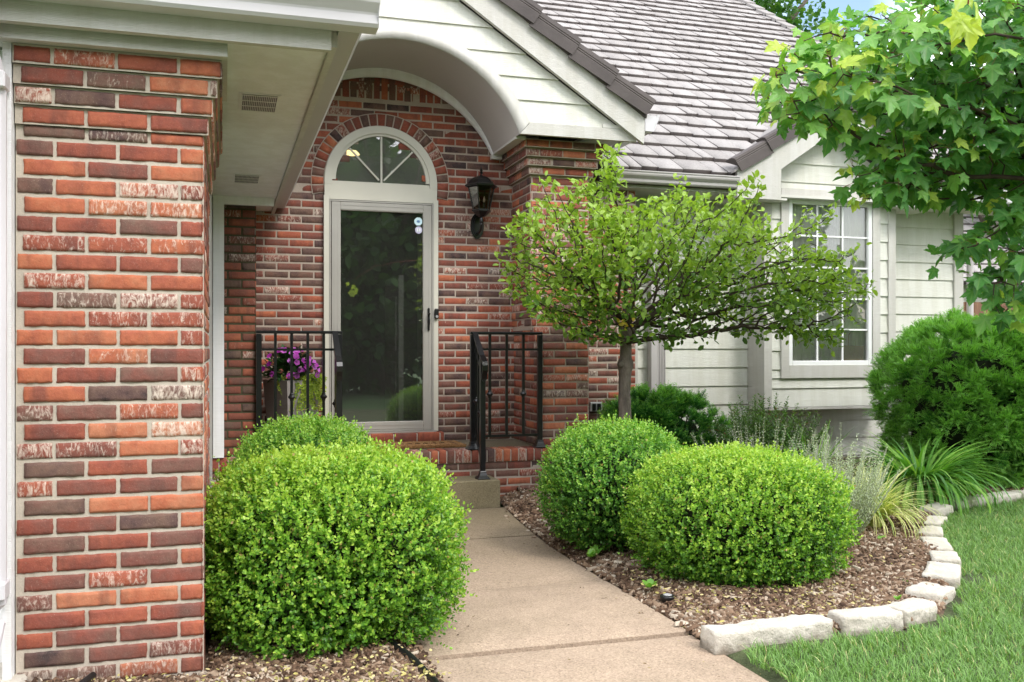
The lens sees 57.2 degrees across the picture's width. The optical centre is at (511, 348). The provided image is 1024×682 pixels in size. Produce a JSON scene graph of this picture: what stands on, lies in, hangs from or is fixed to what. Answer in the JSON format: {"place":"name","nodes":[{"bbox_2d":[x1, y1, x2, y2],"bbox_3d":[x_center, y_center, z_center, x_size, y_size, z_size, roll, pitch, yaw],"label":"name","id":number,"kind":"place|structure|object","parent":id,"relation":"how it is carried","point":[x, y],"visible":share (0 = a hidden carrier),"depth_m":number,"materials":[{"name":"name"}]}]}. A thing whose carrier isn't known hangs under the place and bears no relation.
{"place":"outdoors","nodes":[
{"label":"outdoors","id":0,"kind":"place"},
{"bbox_2d":[435,507,534,539],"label":"path","id":1,"kind":"structure","parent":0,"point":[497,527],"depth_m":6.61,"materials":[{"name":"concrete"}]},
{"bbox_2d":[432,536,603,590],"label":"path","id":2,"kind":"structure","parent":0,"point":[520,561],"depth_m":5.39,"materials":[{"name":"concrete"}]},
{"bbox_2d":[434,509,749,679],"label":"leaf litter","id":3,"kind":"object","parent":2,"relation":"on","point":[583,587],"visible":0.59,"depth_m":4.40,"materials":[{"name":"brown plant"}]},
{"bbox_2d":[413,581,688,660],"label":"path","id":4,"kind":"structure","parent":0,"point":[506,620],"depth_m":4.27,"materials":[{"name":"concrete"}]},
{"bbox_2d":[431,635,767,681],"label":"path","id":5,"kind":"structure","parent":0,"point":[671,659],"depth_m":3.71,"materials":[{"name":"concrete"}]},
{"bbox_2d":[500,457,1023,638],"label":"mulch bed","id":6,"kind":"object","parent":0,"point":[941,613],"visible":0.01,"depth_m":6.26,"materials":[{"name":"brown wood"}]},
{"bbox_2d":[69,516,933,681],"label":"leaf litter","id":7,"kind":"object","parent":6,"relation":"on","point":[361,668],"visible":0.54,"depth_m":3.71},
{"bbox_2d":[586,548,594,556],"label":"weed","id":8,"kind":"object","parent":6,"relation":"on","point":[590,553],"visible":1,"depth_m":5.37,"materials":[{"name":"green plant"}]},
{"bbox_2d":[590,545,601,554],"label":"weed","id":9,"kind":"object","parent":6,"relation":"on","point":[597,550],"visible":0.74,"depth_m":5.44,"materials":[{"name":"green plant"}]},
{"bbox_2d":[529,410,690,555],"bbox_3d":[0.632,0.815,5.799,1.035,0.868,1.044,0,0,-17],"label":"boxwood","id":10,"kind":"object","parent":6,"relation":"on","point":[586,480],"visible":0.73,"depth_m":5.54,"materials":[{"name":"green plant"}]},
{"bbox_2d":[642,578,656,587],"bbox_3d":[0.694,1.172,4.684,0.082,0.036,0.090,0,0,-38],"label":"weed","id":11,"kind":"object","parent":6,"relation":"on","point":[651,583],"visible":0.97,"depth_m":4.69,"materials":[{"name":"green plant"}]},
{"bbox_2d":[592,380,740,449],"bbox_3d":[1.381,0.777,8.364,1.491,0.998,0.996,0,0,-17],"label":"yew","id":12,"kind":"object","parent":6,"relation":"on","point":[667,406],"visible":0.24,"depth_m":8.17,"materials":[{"name":"green plant"}]},
{"bbox_2d":[660,593,674,602],"bbox_3d":[0.751,1.205,4.540,0.074,0.040,0.074,0,0,-17],"label":"ground light","id":13,"kind":"object","parent":6,"relation":"on","point":[664,597],"visible":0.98,"depth_m":4.52,"materials":[{"name":"black plastic"}]},
{"bbox_2d":[493,140,877,443],"bbox_3d":[1.365,-0.170,7.264,3.071,2.820,1.736,0,0,-17],"label":"crabapple","id":14,"kind":"object","parent":6,"relation":"on","point":[690,286],"visible":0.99,"depth_m":7.03,"materials":[{"name":"green plant"}]},
{"bbox_2d":[617,437,863,589],"bbox_3d":[1.183,0.880,5.072,1.270,0.799,1.182,0,0,-17],"label":"boxwood","id":15,"kind":"object","parent":6,"relation":"on","point":[732,512],"visible":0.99,"depth_m":4.72,"materials":[{"name":"green plant"}]},
{"bbox_2d":[691,417,827,460],"bbox_3d":[1.738,0.842,6.614,0.944,0.762,0.883,0,0,27],"label":"russian sage","id":16,"kind":"object","parent":6,"relation":"on","point":[759,437],"visible":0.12,"depth_m":6.60,"materials":[{"name":"green plant"}]},
{"bbox_2d":[696,393,832,477],"bbox_3d":[2.253,0.803,8.314,1.160,0.841,1.215,0,0,31],"label":"russian sage","id":17,"kind":"object","parent":6,"relation":"on","point":[752,429],"visible":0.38,"depth_m":8.15,"materials":[{"name":"green plant"}]},
{"bbox_2d":[700,614,833,656],"bbox_3d":[1.082,1.212,3.978,0.587,0.120,0.132,0,0,-18],"label":"edging stone","id":18,"kind":"object","parent":6,"relation":"on","point":[726,639],"visible":0.71,"depth_m":3.92,"materials":[{"name":"stone"}]},
{"bbox_2d":[755,420,854,474],"bbox_3d":[2.387,0.877,7.634,0.800,0.666,1.032,0,0,-17],"label":"iris clump","id":19,"kind":"object","parent":6,"relation":"on","point":[831,452],"visible":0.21,"depth_m":7.47,"materials":[{"name":"plant"}]},
{"bbox_2d":[783,424,900,544],"bbox_3d":[1.977,0.838,5.754,0.759,0.769,0.721,0,0,-42],"label":"russian sage","id":20,"kind":"object","parent":6,"relation":"on","point":[861,502],"visible":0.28,"depth_m":5.64,"materials":[{"name":"green plant"}]},
{"bbox_2d":[827,605,903,637],"bbox_3d":[1.554,1.207,4.139,0.320,0.120,0.136,0,0,-17],"label":"edging stone","id":21,"kind":"object","parent":6,"relation":"on","point":[859,620],"visible":0.68,"depth_m":4.09,"materials":[{"name":"stone"}]},
{"bbox_2d":[835,461,950,539],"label":"variegated grass","id":22,"kind":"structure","parent":6,"relation":"on","point":[882,514],"depth_m":6.18,"materials":[{"name":"green plant"}]},
{"bbox_2d":[885,597,937,630],"bbox_3d":[1.810,1.211,4.279,0.230,0.120,0.138,0,0,-31],"label":"edging stone","id":23,"kind":"object","parent":6,"relation":"on","point":[919,610],"visible":0.63,"depth_m":4.24,"materials":[{"name":"stone"}]},
{"bbox_2d":[833,431,1022,514],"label":"daylily","id":24,"kind":"object","parent":6,"relation":"on","point":[948,479],"visible":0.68,"depth_m":7.20,"materials":[{"name":"green plant"}]},
{"bbox_2d":[917,525,942,536],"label":"edging stone","id":25,"kind":"object","parent":6,"relation":"on","point":[934,531],"visible":0.44,"depth_m":6.07,"materials":[{"name":"stone"}]},
{"bbox_2d":[905,582,955,604],"bbox_3d":[2.043,1.216,4.592,0.187,0.108,0.246,0,0,43],"label":"edging stone","id":26,"kind":"object","parent":6,"relation":"on","point":[936,591],"visible":0.59,"depth_m":4.54,"materials":[{"name":"stone"}]},
{"bbox_2d":[924,515,947,526],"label":"edging stone","id":27,"kind":"object","parent":6,"relation":"on","point":[937,520],"visible":0.25,"depth_m":6.47,"materials":[{"name":"stone"}]},
{"bbox_2d":[919,502,953,516],"bbox_3d":[3.128,1.210,6.923,0.226,0.126,0.162,0,0,-37],"label":"edging stone","id":28,"kind":"object","parent":6,"relation":"on","point":[944,510],"visible":0.49,"depth_m":6.87,"materials":[{"name":"stone"}]},
{"bbox_2d":[920,536,953,550],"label":"edging stone","id":29,"kind":"object","parent":6,"relation":"on","point":[943,543],"visible":0.46,"depth_m":5.72,"materials":[{"name":"stone"}]},
{"bbox_2d":[922,561,960,587],"bbox_3d":[2.279,1.215,4.977,0.182,0.109,0.347,0,0,27],"label":"edging stone","id":30,"kind":"object","parent":6,"relation":"on","point":[950,573],"visible":0.53,"depth_m":4.91,"materials":[{"name":"stone"}]},
{"bbox_2d":[862,305,1023,489],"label":"yew","id":31,"kind":"object","parent":6,"relation":"on","point":[964,382],"visible":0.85,"depth_m":8.05,"materials":[{"name":"green plant"}]},
{"bbox_2d":[929,550,960,565],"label":"edging stone","id":32,"kind":"object","parent":6,"relation":"on","point":[952,557],"visible":0.5,"depth_m":5.28,"materials":[{"name":"stone"}]},
{"bbox_2d":[948,495,985,509],"bbox_3d":[3.510,1.216,7.301,0.410,0.117,0.148,0,0,-35],"label":"edging stone","id":33,"kind":"object","parent":6,"relation":"on","point":[974,500],"visible":0.32,"depth_m":7.26,"materials":[{"name":"stone"}]},
{"bbox_2d":[976,491,1021,503],"bbox_3d":[3.904,1.216,7.556,0.437,0.110,0.150,0,0,-29],"label":"edging stone","id":34,"kind":"object","parent":6,"relation":"on","point":[1013,495],"visible":0.34,"depth_m":7.52,"materials":[{"name":"stone"}]},
{"bbox_2d":[1009,489,1023,498],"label":"edging stone","id":35,"kind":"object","parent":6,"relation":"on","point":[1022,492],"visible":0.29,"depth_m":7.70,"materials":[{"name":"stone"}]},
{"bbox_2d":[727,497,1023,681],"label":"lawn","id":36,"kind":"structure","parent":0,"point":[741,658],"depth_m":3.85,"materials":[{"name":"plant"}]},
{"bbox_2d":[750,0,1023,337],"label":"maple tree","id":37,"kind":"object","parent":36,"relation":"on","point":[932,100],"visible":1,"depth_m":5.67,"materials":[{"name":"green plant"}]},
{"bbox_2d":[769,0,1015,117],"label":"sky","id":38,"kind":"structure","parent":0,"point":[860,5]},
{"label":"ground","id":39,"kind":"structure","parent":0,"visible":0},
{"bbox_2d":[25,603,443,681],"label":"mulch bed","id":40,"kind":"object","parent":39,"relation":"on","point":[206,651],"visible":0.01,"depth_m":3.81,"materials":[{"name":"brown wood"}]},
{"bbox_2d":[0,662,27,681],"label":"splash block","id":41,"kind":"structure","parent":40,"relation":"on","point":[19,677],"depth_m":3.30,"materials":[{"name":"concrete"}]},
{"bbox_2d":[78,672,95,681],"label":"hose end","id":42,"kind":"object","parent":40,"relation":"on","point":[90,677],"visible":1,"depth_m":3.30,"materials":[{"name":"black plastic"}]},
{"bbox_2d":[219,406,382,488],"bbox_3d":[-1.166,0.792,5.404,0.999,0.930,1.402,0,0,-17],"label":"boxwood","id":43,"kind":"object","parent":40,"relation":"on","point":[304,430],"visible":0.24,"depth_m":5.22,"materials":[{"name":"green plant"}]},
{"bbox_2d":[204,434,478,661],"bbox_3d":[-0.807,0.838,4.140,1.247,0.921,1.195,0,0,-17],"label":"boxwood","id":44,"kind":"object","parent":40,"relation":"on","point":[331,544],"visible":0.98,"depth_m":3.76,"materials":[{"name":"green plant"}]},
{"bbox_2d":[362,633,439,681],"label":"edging strip","id":45,"kind":"object","parent":40,"relation":"on","point":[409,654],"visible":0.42,"depth_m":3.63,"materials":[{"name":"black plastic"}]},
{"bbox_2d":[422,475,499,509],"bbox_3d":[-0.873,1.147,7.345,1.540,0.225,0.315,0,0,-17],"label":"concrete step","id":46,"kind":"object","parent":39,"relation":"on","point":[476,493],"visible":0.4,"depth_m":7.37,"materials":[{"name":"beige concrete"}]},
{"bbox_2d":[465,332,545,479],"bbox_3d":[-0.004,0.448,7.663,0.684,1.175,0.386,0,0,-17],"label":"stair railing","id":47,"kind":"object","parent":46,"relation":"on","point":[480,366],"visible":1,"depth_m":7.72,"materials":[{"name":"black metal"}]},
{"bbox_2d":[0,0,1011,681],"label":"brick house","id":48,"kind":"structure","parent":39,"relation":"on","point":[194,196],"depth_m":7.45,"materials":[{"name":"red brick"}]},
{"bbox_2d":[0,50,1,662],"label":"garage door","id":49,"kind":"structure","parent":48,"relation":"in","point":[0,50],"depth_m":3.46,"materials":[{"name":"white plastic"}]},
{"bbox_2d":[347,146,359,155],"bbox_3d":[-1.562,-2.167,9.144,0.156,0.566,0.156,0,0,-17],"label":"hanging lamp","id":50,"kind":"object","parent":48,"relation":"hanging from","point":[349,153],"visible":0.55,"depth_m":9.10,"materials":[{"name":"beige metal"}]},
{"bbox_2d":[324,126,436,199],"bbox_3d":[-1.143,-1.630,8.222,0.984,0.624,0.050,0,0,-17],"label":"fanlight window","id":51,"kind":"structure","parent":48,"relation":"in","point":[331,187],"depth_m":8.20,"materials":[{"name":"white wood"}]},
{"bbox_2d":[329,199,433,431],"bbox_3d":[-1.124,-0.281,8.177,0.914,2.002,0.106,0,0,-17],"label":"storm door","id":52,"kind":"structure","parent":48,"relation":"in","point":[335,207],"depth_m":8.24,"materials":[{"name":"metal"}]},
{"bbox_2d":[212,439,565,498],"bbox_3d":[-0.913,1.044,7.916,3.100,0.444,0.830,0,0,-17],"label":"porch landing","id":53,"kind":"object","parent":48,"relation":"attached to","point":[511,465],"visible":0.16,"depth_m":7.75,"materials":[{"name":"brick"}]},
{"bbox_2d":[263,379,319,424],"bbox_3d":[-1.782,0.537,7.612,0.330,0.575,0.330,0,0,41],"label":"planter","id":54,"kind":"object","parent":53,"relation":"on","point":[284,408],"visible":0.43,"depth_m":7.48,"materials":[{"name":"ceramic"}]},
{"bbox_2d":[262,344,320,382],"bbox_3d":[-1.791,0.127,7.602,0.491,0.337,0.484,0,0,5],"label":"flowering plant","id":55,"kind":"object","parent":54,"relation":"on","point":[283,361],"visible":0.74,"depth_m":7.51,"materials":[{"name":"purple plant"}]},
{"bbox_2d":[277,373,326,411],"bbox_3d":[-1.673,0.350,7.513,0.421,0.306,0.128,0,0,-33],"label":"trailing plant","id":56,"kind":"object","parent":54,"relation":"in","point":[314,386],"visible":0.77,"depth_m":7.52,"materials":[{"name":"green plant"}]},
{"bbox_2d":[256,330,342,435],"bbox_3d":[-1.609,0.448,7.170,0.716,1.175,0.386,0,0,-17],"label":"stair railing","id":57,"kind":"object","parent":53,"relation":"on","point":[338,363],"visible":0.73,"depth_m":7.25,"materials":[{"name":"black metal"}]},
{"bbox_2d":[376,440,466,449],"bbox_3d":[-0.920,0.808,7.936,1.025,0.039,0.424,0,0,-17],"label":"doormat","id":58,"kind":"object","parent":53,"relation":"on","point":[431,444],"visible":0.62,"depth_m":7.89,"materials":[{"name":"brown"}]},
{"bbox_2d":[385,216,421,420],"bbox_3d":[-1.003,-0.245,8.803,0.272,1.930,0.780,0,0,-17],"label":"inner door","id":59,"kind":"structure","parent":48,"relation":"in","point":[394,287],"depth_m":8.61,"materials":[{"name":"paint"}]},
{"bbox_2d":[434,309,438,318],"bbox_3d":[-0.666,-0.310,8.315,0.040,0.090,0.034,0,0,-17],"label":"doorbell","id":60,"kind":"object","parent":48,"relation":"attached to","point":[436,313],"visible":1,"depth_m":8.31,"materials":[{"name":"black plastic"}]},
{"bbox_2d":[465,166,496,238],"bbox_3d":[-0.275,-1.303,8.342,0.300,0.626,0.281,0,0,-17],"label":"wall lantern","id":61,"kind":"object","parent":48,"relation":"attached to","point":[481,188],"depth_m":8.28,"materials":[{"name":"black metal"}]},
{"bbox_2d":[589,402,601,411],"bbox_3d":[0.780,0.540,8.723,0.120,0.090,0.040,0,0,-17],"label":"outlet cover","id":62,"kind":"object","parent":48,"relation":"attached to","point":[594,406],"visible":0.88,"depth_m":8.71,"materials":[{"name":"grey plastic"}]},
{"bbox_2d":[712,107,944,409],"bbox_3d":[3.076,-0.963,10.104,2.543,3.151,1.687,0,0,-17],"label":"bay window","id":63,"kind":"structure","parent":48,"relation":"in","point":[789,167],"depth_m":9.50,"materials":[{"name":"beige"}]},
{"bbox_2d":[793,204,865,360],"bbox_3d":[3.219,-0.650,9.619,1.440,1.820,0.058,0,0,-17],"label":"window","id":64,"kind":"structure","parent":63,"relation":"in","point":[854,223],"depth_m":9.64,"materials":[{"name":"glass"}]},
{"bbox_2d":[843,332,863,360],"bbox_3d":[3.516,0.037,9.708,0.240,0.445,0.054,0,0,-17],"label":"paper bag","id":65,"kind":"object","parent":48,"relation":"on","point":[853,353],"visible":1,"depth_m":9.68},
{"bbox_2d":[750,0,859,43],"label":"broadleaf tree","id":66,"kind":"object","parent":39,"relation":"on","point":[792,17],"visible":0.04,"depth_m":27.93,"materials":[{"name":"green plant"}]},
{"bbox_2d":[963,302,1012,315],"bbox_3d":[7.738,0.315,12.449,6.300,1.850,0.078,0,0,-17],"label":"board fence","id":67,"kind":"object","parent":39,"relation":"on","point":[977,307],"visible":0.04,"depth_m":11.85,"materials":[{"name":"brown wood"}]},
{"bbox_2d":[963,214,1023,301],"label":"neighbour house","id":68,"kind":"structure","parent":39,"relation":"on","point":[968,224],"depth_m":16.70,"materials":[{"name":"beige"}]},
{"bbox_2d":[964,69,1023,246],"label":"broadleaf tree","id":69,"kind":"object","parent":39,"relation":"on","point":[981,217],"visible":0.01,"depth_m":18.09,"materials":[{"name":"green plant"}]}
]}

